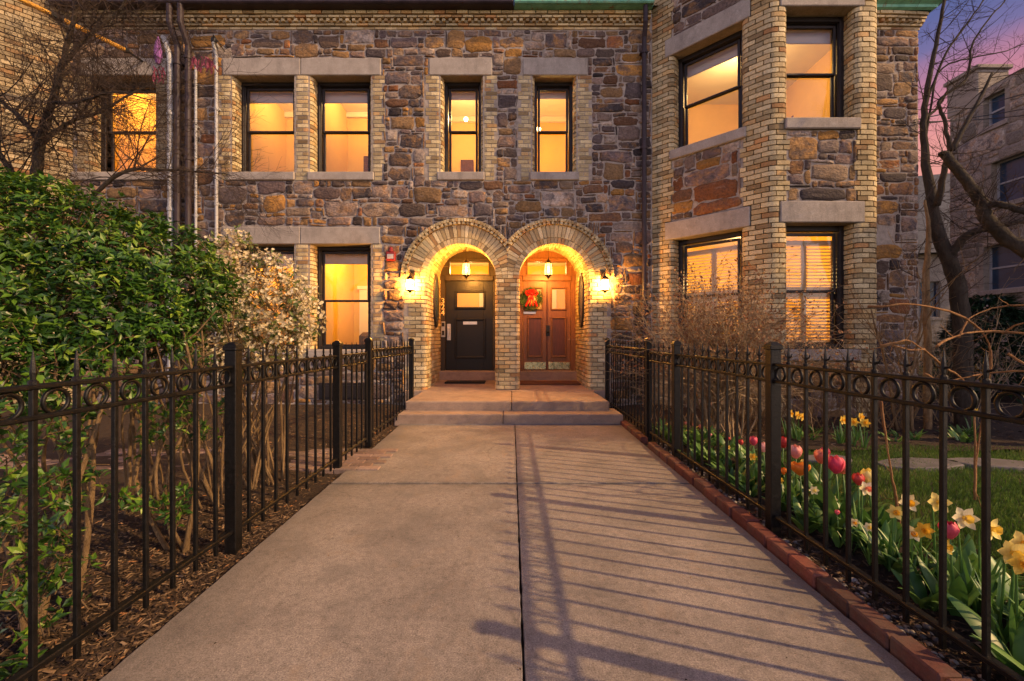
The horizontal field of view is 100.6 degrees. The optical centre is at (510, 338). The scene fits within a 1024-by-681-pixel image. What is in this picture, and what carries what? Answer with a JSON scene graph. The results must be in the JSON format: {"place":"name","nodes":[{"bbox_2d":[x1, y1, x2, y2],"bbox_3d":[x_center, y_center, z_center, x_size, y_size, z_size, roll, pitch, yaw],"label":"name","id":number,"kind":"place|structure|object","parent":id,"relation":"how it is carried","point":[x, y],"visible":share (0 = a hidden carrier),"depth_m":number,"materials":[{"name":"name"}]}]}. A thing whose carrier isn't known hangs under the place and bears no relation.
{"place":"outdoors","nodes":[
{"label":"outdoors","id":0,"kind":"place"},
{"bbox_2d":[0,448,397,473],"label":"paver path","id":1,"kind":"structure","parent":0,"point":[360,457],"depth_m":4.17,"materials":[{"name":"beige concrete"}]},
{"bbox_2d":[0,403,405,680],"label":"mulch bed","id":2,"kind":"object","parent":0,"point":[105,429],"visible":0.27,"depth_m":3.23,"materials":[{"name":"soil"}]},
{"bbox_2d":[0,163,281,680],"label":"evergreen shrub","id":3,"kind":"object","parent":2,"relation":"on","point":[29,328],"visible":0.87,"depth_m":2.25,"materials":[{"name":"green plant"}]},
{"bbox_2d":[0,0,310,389],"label":"bare tree","id":4,"kind":"object","parent":2,"relation":"on","point":[41,136],"visible":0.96,"depth_m":4.20,"materials":[{"name":"brown plant"}]},
{"bbox_2d":[0,341,342,680],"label":"iron fence","id":5,"kind":"object","parent":2,"relation":"on","point":[232,369],"visible":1,"depth_m":2.00,"materials":[{"name":"black metal"}]},
{"bbox_2d":[342,342,367,459],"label":"iron gate","id":6,"kind":"structure","parent":5,"relation":"attached to","point":[362,355],"depth_m":4.40,"materials":[{"name":"black metal"}]},
{"bbox_2d":[159,224,326,491],"bbox_3d":[-2.314,0.106,3.726,1.373,2.291,1.084,0,0,0],"label":"blossom shrub","id":7,"kind":"object","parent":2,"relation":"on","point":[284,331],"visible":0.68,"depth_m":3.63,"materials":[{"name":"white plant"}]},
{"bbox_2d":[364,338,413,446],"bbox_3d":[-1.600,0.606,5.805,0.080,1.228,2.130,0,0,0],"label":"iron fence","id":8,"kind":"object","parent":2,"relation":"on","point":[373,352],"visible":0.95,"depth_m":5.50,"materials":[{"name":"black metal"}]},
{"bbox_2d":[95,434,524,680],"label":"path base","id":9,"kind":"object","parent":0,"point":[522,640],"depth_m":2.00,"materials":[{"name":"concrete"}]},
{"bbox_2d":[394,380,622,425],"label":"entrance steps","id":10,"kind":"structure","parent":9,"relation":"on","point":[442,402],"depth_m":6.29,"materials":[{"name":"stone"}]},
{"bbox_2d":[520,381,580,384],"bbox_3d":[0.766,0.893,8.525,1.180,0.032,0.550,0,0,0],"label":"door mat","id":11,"kind":"object","parent":10,"relation":"on","point":[549,383],"depth_m":8.25,"materials":[{"name":"brown"}]},
{"bbox_2d":[445,380,485,383],"bbox_3d":[-0.923,0.888,8.625,0.800,0.031,0.350,0,0,0],"label":"door mat","id":12,"kind":"object","parent":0,"point":[465,381],"depth_m":8.46,"materials":[{"name":"black rubber"}]},
{"bbox_2d":[99,424,921,680],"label":"concrete path","id":13,"kind":"structure","parent":0,"point":[425,592],"depth_m":2.05,"materials":[{"name":"beige concrete"}]},
{"bbox_2d":[601,264,652,393],"bbox_3d":[2.120,-0.189,7.474,1.066,2.383,0.328,0,0,5],"label":"shrub","id":14,"kind":"object","parent":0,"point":[615,296],"visible":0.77,"depth_m":7.57,"materials":[{"name":"beige plant"}]},
{"bbox_2d":[496,366,1001,390],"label":"ground","id":15,"kind":"structure","parent":0,"point":[978,389],"depth_m":11.39,"materials":[{"name":"soil"}]},
{"bbox_2d":[0,0,185,408],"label":"attached stone house","id":16,"kind":"structure","parent":15,"relation":"on","point":[144,194],"depth_m":7.63,"materials":[{"name":"stone"}]},
{"bbox_2d":[17,0,142,61],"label":"flag pole","id":17,"kind":"object","parent":16,"relation":"attached to","point":[68,22],"visible":0.59,"depth_m":6.62,"materials":[{"name":"yellow paint"}]},
{"bbox_2d":[71,58,166,180],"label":"window","id":18,"kind":"structure","parent":16,"relation":"in","point":[103,173],"depth_m":7.91,"materials":[{"name":"glass"}]},
{"bbox_2d":[152,37,165,83],"bbox_3d":[-5.967,-4.717,7.218,0.314,0.784,0.151,0,0,0],"label":"windsock","id":19,"kind":"object","parent":16,"relation":"hanging from","point":[157,55],"visible":0.62,"depth_m":7.18,"materials":[{"name":"purple fabric"}]},
{"bbox_2d":[48,0,942,416],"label":"stone row house","id":20,"kind":"structure","parent":15,"relation":"on","point":[502,146],"depth_m":7.65,"materials":[{"name":"stone"}]},
{"bbox_2d":[190,56,218,73],"bbox_3d":[-5.270,-4.700,7.320,0.476,0.256,0.148,0,0,0],"label":"ribbon streamer","id":21,"kind":"object","parent":20,"relation":"hanging from","point":[208,66],"visible":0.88,"depth_m":7.28,"materials":[{"name":"pink fabric"}]},
{"bbox_2d":[223,227,299,358],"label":"window","id":22,"kind":"structure","parent":20,"relation":"in","point":[286,247],"depth_m":7.65,"materials":[{"name":"paint"}]},
{"bbox_2d":[223,58,300,180],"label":"window","id":23,"kind":"structure","parent":20,"relation":"in","point":[276,125],"depth_m":7.96,"materials":[{"name":"glass"}]},
{"bbox_2d":[300,227,379,358],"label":"window","id":24,"kind":"structure","parent":20,"relation":"in","point":[343,253],"depth_m":8.05,"materials":[{"name":"glass"}]},
{"bbox_2d":[301,58,380,180],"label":"window","id":25,"kind":"structure","parent":20,"relation":"in","point":[343,84],"depth_m":7.94,"materials":[{"name":"glass"}]},
{"bbox_2d":[319,383,363,399],"bbox_3d":[-3.035,0.950,7.641,0.830,0.300,0.100,0,0,0],"label":"basement window","id":26,"kind":"structure","parent":20,"relation":"in","point":[320,384],"depth_m":7.59,"materials":[{"name":"paint"}]},
{"bbox_2d":[432,274,438,326],"bbox_3d":[-1.510,-0.760,8.560,0.050,1.080,0.540,0,0,0],"label":"oval window","id":27,"kind":"structure","parent":20,"relation":"in","point":[435,294],"depth_m":8.50,"materials":[{"name":"brown glass"}]},
{"bbox_2d":[429,58,491,180],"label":"window","id":28,"kind":"structure","parent":20,"relation":"in","point":[462,77],"depth_m":7.91,"materials":[{"name":"glass"}]},
{"bbox_2d":[439,251,495,379],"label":"door","id":29,"kind":"structure","parent":20,"relation":"in","point":[467,349],"depth_m":9.20,"materials":[{"name":"black wood"}]},
{"bbox_2d":[520,286,544,310],"bbox_3d":[0.447,-0.859,9.089,0.606,0.600,0.168,0,0,0],"label":"wreath","id":30,"kind":"object","parent":20,"relation":"attached to","point":[531,292],"visible":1,"depth_m":9.10,"materials":[{"name":"green plant"}]},
{"bbox_2d":[519,251,576,379],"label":"door","id":31,"kind":"structure","parent":20,"relation":"in","point":[546,351],"depth_m":9.20,"materials":[{"name":"red wood"}]},
{"bbox_2d":[523,58,586,180],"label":"window","id":32,"kind":"structure","parent":20,"relation":"in","point":[553,77],"depth_m":7.92,"materials":[{"name":"glass"}]},
{"bbox_2d":[578,273,584,327],"bbox_3d":[1.383,-0.750,8.350,0.050,1.080,0.540,0,0,0],"label":"oval window","id":33,"kind":"structure","parent":20,"relation":"in","point":[581,289],"depth_m":8.30,"materials":[{"name":"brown wood"}]},
{"bbox_2d":[665,206,750,353],"bbox_3d":[3.325,-0.850,7.137,0.460,2.360,1.362,0,0,-44],"label":"window","id":34,"kind":"structure","parent":20,"relation":"in","point":[719,227],"depth_m":7.17,"materials":[{"name":"glass"}]},
{"bbox_2d":[665,0,750,160],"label":"window","id":35,"kind":"structure","parent":20,"relation":"in","point":[716,40],"depth_m":7.09,"materials":[{"name":"paint"}]},
{"bbox_2d":[779,201,864,360],"bbox_3d":[4.625,-0.853,6.500,1.251,2.365,0.460,0,0,0],"label":"window","id":36,"kind":"structure","parent":20,"relation":"in","point":[800,218],"depth_m":6.55,"materials":[{"name":"paint"}]},
{"bbox_2d":[779,0,864,129],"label":"window","id":37,"kind":"structure","parent":20,"relation":"in","point":[807,21],"depth_m":6.52,"materials":[{"name":"paint"}]},
{"bbox_2d":[918,173,949,365],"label":"house","id":38,"kind":"structure","parent":15,"relation":"on","point":[922,237],"depth_m":20.29,"materials":[{"name":"beige stone"}]},
{"bbox_2d":[918,282,943,319],"bbox_3d":[19.904,-1.780,20.269,1.027,1.840,0.571,0,0,0],"label":"window","id":39,"kind":"structure","parent":38,"relation":"in","point":[933,294],"depth_m":20.32,"materials":[{"name":"grey glass"}]},
{"bbox_2d":[943,64,1023,385],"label":"tan stone house","id":40,"kind":"structure","parent":15,"relation":"on","point":[1006,151],"depth_m":12.48,"materials":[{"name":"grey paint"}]},
{"bbox_2d":[978,91,1008,134],"bbox_3d":[14.110,-6.580,12.325,0.340,1.040,0.750,0,0,0],"label":"window","id":41,"kind":"structure","parent":40,"relation":"in","point":[999,106],"depth_m":12.41,"materials":[{"name":"grey paint"}]},
{"bbox_2d":[978,245,1023,295],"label":"window","id":42,"kind":"structure","parent":40,"relation":"in","point":[1000,270],"depth_m":12.23,"materials":[{"name":"grey paint"}]},
{"bbox_2d":[992,154,1023,210],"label":"window","id":43,"kind":"structure","parent":40,"relation":"in","point":[1017,162],"depth_m":12.07,"materials":[{"name":"glass"}]},
{"bbox_2d":[609,404,1023,680],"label":"flower bed","id":44,"kind":"object","parent":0,"point":[890,574],"visible":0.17,"depth_m":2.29,"materials":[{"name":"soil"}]},
{"bbox_2d":[604,338,652,440],"bbox_3d":[1.640,0.606,6.160,0.080,1.228,2.260,0,0,0],"label":"iron fence","id":45,"kind":"object","parent":44,"relation":"on","point":[645,356],"visible":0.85,"depth_m":5.93,"materials":[{"name":"black metal"}]},
{"bbox_2d":[620,420,647,443],"bbox_3d":[1.569,1.216,5.489,0.088,0.128,1.018,0,0,1],"label":"brick edging","id":46,"kind":"object","parent":44,"relation":"on","point":[640,436],"visible":0.65,"depth_m":5.29,"materials":[{"name":"red brick"}]},
{"bbox_2d":[633,366,707,421],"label":"twiggy shrub","id":47,"kind":"object","parent":44,"relation":"on","point":[665,406],"visible":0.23,"depth_m":6.18,"materials":[{"name":"red plant"}]},
{"bbox_2d":[690,443,734,465],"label":"leaf clump","id":48,"kind":"object","parent":44,"relation":"on","point":[713,456],"visible":0.38,"depth_m":4.07,"materials":[{"name":"green plant"}]},
{"bbox_2d":[568,239,868,440],"bbox_3d":[2.390,0.023,5.166,2.846,2.406,3.227,0,0,-42],"label":"red budded shrub","id":49,"kind":"object","parent":44,"relation":"on","point":[739,334],"visible":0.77,"depth_m":4.89,"materials":[{"name":"brown plant"}]},
{"bbox_2d":[707,458,764,487],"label":"leaf clump","id":50,"kind":"object","parent":44,"relation":"on","point":[722,466],"visible":0.3,"depth_m":3.48,"materials":[{"name":"green plant"}]},
{"bbox_2d":[720,472,764,496],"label":"leaf clump","id":51,"kind":"object","parent":44,"relation":"on","point":[754,493],"visible":0.56,"depth_m":3.29,"materials":[{"name":"green plant"}]},
{"bbox_2d":[754,442,781,491],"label":"tulip","id":52,"kind":"object","parent":44,"relation":"on","point":[756,464],"visible":0.4,"depth_m":3.34,"materials":[{"name":"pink plant"}]},
{"bbox_2d":[783,461,821,512],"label":"tulip","id":53,"kind":"object","parent":44,"relation":"on","point":[797,468],"visible":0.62,"depth_m":2.91,"materials":[{"name":"orange plant"}]},
{"bbox_2d":[791,495,822,532],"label":"leaf clump","id":54,"kind":"object","parent":44,"relation":"on","point":[799,522],"visible":0.71,"depth_m":2.67,"materials":[{"name":"green plant"}]},
{"bbox_2d":[781,444,834,498],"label":"tulip","id":55,"kind":"object","parent":44,"relation":"on","point":[796,452],"visible":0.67,"depth_m":2.98,"materials":[{"name":"pink plant"}]},
{"bbox_2d":[648,442,971,680],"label":"brick edging","id":56,"kind":"object","parent":44,"relation":"on","point":[917,659],"visible":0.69,"depth_m":1.96,"materials":[{"name":"red brick"}]},
{"bbox_2d":[797,448,842,509],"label":"tulip","id":57,"kind":"object","parent":44,"relation":"on","point":[818,455],"visible":0.53,"depth_m":2.82,"materials":[{"name":"pink plant"}]},
{"bbox_2d":[657,442,984,680],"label":"edge pebbles","id":58,"kind":"object","parent":44,"relation":"on","point":[925,625],"visible":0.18,"depth_m":1.92,"materials":[{"name":"grey gravel"}]},
{"bbox_2d":[791,468,852,493],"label":"leaf clump","id":59,"kind":"object","parent":44,"relation":"on","point":[811,479],"visible":0.14,"depth_m":3.17,"materials":[{"name":"green plant"}]},
{"bbox_2d":[808,499,844,537],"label":"leaf clump","id":60,"kind":"object","parent":44,"relation":"on","point":[835,525],"visible":0.45,"depth_m":2.64,"materials":[{"name":"green plant"}]},
{"bbox_2d":[828,509,855,547],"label":"tulip","id":61,"kind":"object","parent":44,"relation":"on","point":[837,541],"visible":0.97,"depth_m":2.46,"materials":[{"name":"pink plant"}]},
{"bbox_2d":[671,340,1023,680],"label":"iron fence","id":62,"kind":"object","parent":44,"relation":"on","point":[773,366],"visible":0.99,"depth_m":2.05,"materials":[{"name":"black metal"}]},
{"bbox_2d":[649,342,671,451],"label":"iron gate","id":63,"kind":"structure","parent":62,"relation":"attached to","point":[659,361],"depth_m":4.71,"materials":[{"name":"black metal"}]},
{"bbox_2d":[817,468,887,530],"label":"tulip","id":64,"kind":"object","parent":44,"relation":"on","point":[842,508],"visible":0.2,"depth_m":2.67,"materials":[{"name":"green plant"}]},
{"bbox_2d":[828,455,883,534],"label":"tulip","id":65,"kind":"object","parent":44,"relation":"on","point":[836,464],"visible":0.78,"depth_m":2.60,"materials":[{"name":"pink plant"}]},
{"bbox_2d":[837,472,885,541],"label":"tulip","id":66,"kind":"object","parent":44,"relation":"on","point":[858,479],"visible":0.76,"depth_m":2.51,"materials":[{"name":"red plant"}]},
{"bbox_2d":[851,481,880,548],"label":"daffodil","id":67,"kind":"object","parent":44,"relation":"on","point":[865,487],"visible":0.71,"depth_m":2.44,"materials":[{"name":"beige plant"}]},
{"bbox_2d":[858,523,879,565],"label":"daffodil","id":68,"kind":"object","parent":44,"relation":"on","point":[868,526],"visible":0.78,"depth_m":2.26,"materials":[{"name":"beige plant"}]},
{"bbox_2d":[838,517,901,542],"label":"leaf clump","id":69,"kind":"object","parent":44,"relation":"on","point":[899,532],"visible":0.12,"depth_m":2.44,"materials":[{"name":"green plant"}]},
{"bbox_2d":[839,468,901,533],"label":"tulip","id":70,"kind":"object","parent":44,"relation":"on","point":[866,473],"visible":0.34,"depth_m":2.52,"materials":[{"name":"yellow plant"}]},
{"bbox_2d":[851,520,901,553],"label":"leaf clump","id":71,"kind":"object","parent":44,"relation":"on","point":[886,528],"visible":0.25,"depth_m":2.40,"materials":[{"name":"green plant"}]},
{"bbox_2d":[854,520,924,563],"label":"leaf clump","id":72,"kind":"object","parent":44,"relation":"on","point":[862,531],"visible":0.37,"depth_m":2.34,"materials":[{"name":"green plant"}]},
{"bbox_2d":[878,505,901,570],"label":"daffodil","id":73,"kind":"object","parent":44,"relation":"on","point":[894,511],"visible":0.84,"depth_m":2.20,"materials":[{"name":"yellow plant"}]},
{"bbox_2d":[852,523,938,572],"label":"leaf clump","id":74,"kind":"object","parent":44,"relation":"on","point":[897,566],"visible":0.45,"depth_m":2.25,"materials":[{"name":"green plant"}]},
{"bbox_2d":[870,495,932,567],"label":"daffodil","id":75,"kind":"object","parent":44,"relation":"on","point":[913,503],"visible":0.27,"depth_m":2.17,"materials":[{"name":"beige plant"}]},
{"bbox_2d":[892,526,933,573],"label":"daffodil","id":76,"kind":"object","parent":44,"relation":"on","point":[914,535],"visible":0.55,"depth_m":2.02,"materials":[{"name":"beige plant"}]},
{"bbox_2d":[890,557,954,610],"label":"leaf clump","id":77,"kind":"object","parent":44,"relation":"on","point":[918,594],"visible":0.66,"depth_m":1.95,"materials":[{"name":"green plant"}]},
{"bbox_2d":[910,522,938,590],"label":"daffodil","id":78,"kind":"object","parent":44,"relation":"on","point":[922,530],"visible":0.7,"depth_m":1.98,"materials":[{"name":"yellow plant"}]},
{"bbox_2d":[919,539,953,611],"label":"daffodil","id":79,"kind":"object","parent":44,"relation":"on","point":[949,548],"visible":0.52,"depth_m":1.89,"materials":[{"name":"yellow plant"}]},
{"bbox_2d":[911,492,976,569],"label":"daffodil","id":80,"kind":"object","parent":44,"relation":"on","point":[933,500],"visible":0.48,"depth_m":2.08,"materials":[{"name":"yellow plant"}]},
{"bbox_2d":[867,298,1023,525],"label":"arching canes","id":81,"kind":"object","parent":44,"relation":"on","point":[976,445],"visible":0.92,"depth_m":2.78,"materials":[{"name":"orange plant"}]},
{"bbox_2d":[917,521,1006,617],"bbox_3d":[1.988,1.019,1.893,0.212,0.427,0.202,0,0,-1],"label":"tulip","id":82,"kind":"object","parent":44,"relation":"on","point":[957,588],"visible":0.65,"depth_m":1.85,"materials":[{"name":"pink plant"}]},
{"bbox_2d":[930,507,993,593],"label":"daffodil","id":83,"kind":"object","parent":44,"relation":"on","point":[964,518],"visible":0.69,"depth_m":1.89,"materials":[{"name":"beige plant"}]},
{"bbox_2d":[913,546,1023,599],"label":"leaf clump","id":84,"kind":"object","parent":44,"relation":"on","point":[930,563],"visible":0.09,"depth_m":2.06,"materials":[{"name":"green plant"}]},
{"bbox_2d":[930,548,1023,618],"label":"leaf clump","id":85,"kind":"object","parent":44,"relation":"on","point":[994,586],"visible":0.09,"depth_m":1.93,"materials":[{"name":"green plant"}]},
{"bbox_2d":[951,533,1007,573],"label":"leaf clump","id":86,"kind":"object","parent":44,"relation":"on","point":[969,546],"visible":0.16,"depth_m":2.23,"materials":[{"name":"green plant"}]},
{"bbox_2d":[949,518,1010,613],"bbox_3d":[2.049,1.001,1.868,0.171,0.463,0.208,0,0,-9],"label":"daffodil","id":87,"kind":"object","parent":44,"relation":"on","point":[996,531],"visible":0.52,"depth_m":1.85,"materials":[{"name":"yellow plant"}]},
{"bbox_2d":[947,593,1023,676],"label":"broad leaf plant","id":88,"kind":"object","parent":44,"relation":"on","point":[971,617],"visible":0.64,"depth_m":1.57,"materials":[{"name":"green plant"}]},
{"bbox_2d":[970,551,1023,655],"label":"daffodil","id":89,"kind":"object","parent":44,"relation":"on","point":[1016,561],"visible":0.77,"depth_m":1.59,"materials":[{"name":"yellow plant"}]},
{"bbox_2d":[972,551,1023,613],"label":"leaf clump","id":90,"kind":"object","parent":44,"relation":"on","point":[1007,576],"visible":0.23,"depth_m":1.90,"materials":[{"name":"green plant"}]},
{"bbox_2d":[973,530,1023,641],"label":"daffodil","id":91,"kind":"object","parent":44,"relation":"on","point":[1018,537],"visible":0.44,"depth_m":1.70,"materials":[{"name":"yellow plant"}]},
{"bbox_2d":[973,634,1023,670],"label":"leaf clump","id":92,"kind":"object","parent":44,"relation":"on","point":[1014,661],"visible":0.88,"depth_m":1.45,"materials":[{"name":"green plant"}]},
{"bbox_2d":[974,540,1023,643],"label":"daffodil","id":93,"kind":"object","parent":44,"relation":"on","point":[1007,549],"visible":0.55,"depth_m":1.66,"materials":[{"name":"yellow plant"}]},
{"bbox_2d":[655,390,1023,450],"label":"back bed","id":94,"kind":"object","parent":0,"point":[1012,410],"visible":0.12,"depth_m":5.29,"materials":[{"name":"soil"}]},
{"bbox_2d":[690,364,844,432],"bbox_3d":[2.983,0.711,5.329,1.628,1.026,1.162,0,0,0],"label":"twiggy shrub","id":95,"kind":"object","parent":94,"relation":"on","point":[754,416],"visible":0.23,"depth_m":5.30,"materials":[{"name":"beige plant"}]},
{"bbox_2d":[762,342,869,430],"bbox_3d":[3.824,0.582,5.584,1.494,1.284,1.280,0,0,0],"label":"twiggy shrub","id":96,"kind":"object","parent":94,"relation":"on","point":[812,411],"visible":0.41,"depth_m":5.51,"materials":[{"name":"beige plant"}]},
{"bbox_2d":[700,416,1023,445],"bbox_3d":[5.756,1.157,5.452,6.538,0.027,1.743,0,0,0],"label":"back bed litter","id":97,"kind":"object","parent":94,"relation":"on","point":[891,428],"visible":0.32,"depth_m":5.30,"materials":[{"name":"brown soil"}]},
{"bbox_2d":[856,418,870,446],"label":"daffodil","id":98,"kind":"object","parent":94,"relation":"on","point":[864,422],"visible":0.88,"depth_m":4.53,"materials":[{"name":"yellow plant"}]},
{"bbox_2d":[801,318,975,430],"bbox_3d":[4.744,0.469,5.423,1.560,1.512,1.624,0,0,-42],"label":"twiggy shrub","id":99,"kind":"object","parent":94,"relation":"on","point":[866,407],"visible":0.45,"depth_m":5.40,"materials":[{"name":"beige plant"}]},
{"bbox_2d":[827,143,993,431],"bbox_3d":[4.951,-0.635,5.220,1.665,3.770,1.804,0,0,-15],"label":"slim tree","id":100,"kind":"object","parent":94,"relation":"on","point":[925,318],"visible":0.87,"depth_m":5.41,"materials":[{"name":"beige plant"}]},
{"bbox_2d":[843,272,1023,423],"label":"twiggy shrub","id":101,"kind":"object","parent":94,"relation":"on","point":[995,363],"visible":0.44,"depth_m":5.90,"materials":[{"name":"red plant"}]},
{"bbox_2d":[882,0,1023,428],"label":"bare tree","id":102,"kind":"object","parent":94,"relation":"on","point":[959,291],"visible":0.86,"depth_m":5.53,"materials":[{"name":"brown plant"}]},
{"bbox_2d":[947,427,980,441],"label":"leaf clump","id":103,"kind":"object","parent":94,"relation":"on","point":[962,438],"visible":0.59,"depth_m":4.77,"materials":[{"name":"green plant"}]},
{"bbox_2d":[906,116,1023,277],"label":"pruned tree","id":104,"kind":"object","parent":94,"relation":"on","point":[1002,234],"visible":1,"depth_m":4.56,"materials":[{"name":"brown plant"}]},
{"bbox_2d":[918,293,1023,403],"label":"conifer shrub","id":105,"kind":"object","parent":94,"relation":"on","point":[1012,314],"visible":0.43,"depth_m":8.11,"materials":[{"name":"green plant"}]},
{"bbox_2d":[751,443,1023,586],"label":"lawn","id":106,"kind":"structure","parent":0,"point":[887,481],"depth_m":3.44,"materials":[{"name":"plant"}]},
{"bbox_2d":[878,457,964,471],"bbox_3d":[3.800,1.198,3.962,0.818,0.085,0.332,0,0,0],"label":"flagstone","id":107,"kind":"object","parent":106,"relation":"on","point":[929,465],"visible":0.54,"depth_m":3.92,"materials":[{"name":"grey stone"}]},
{"bbox_2d":[947,458,1023,471],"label":"flagstone","id":108,"kind":"object","parent":106,"relation":"on","point":[1000,464],"visible":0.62,"depth_m":3.92,"materials":[{"name":"grey stone"}]},
{"bbox_2d":[918,0,1023,175],"label":"sky","id":109,"kind":"structure","parent":0,"point":[933,17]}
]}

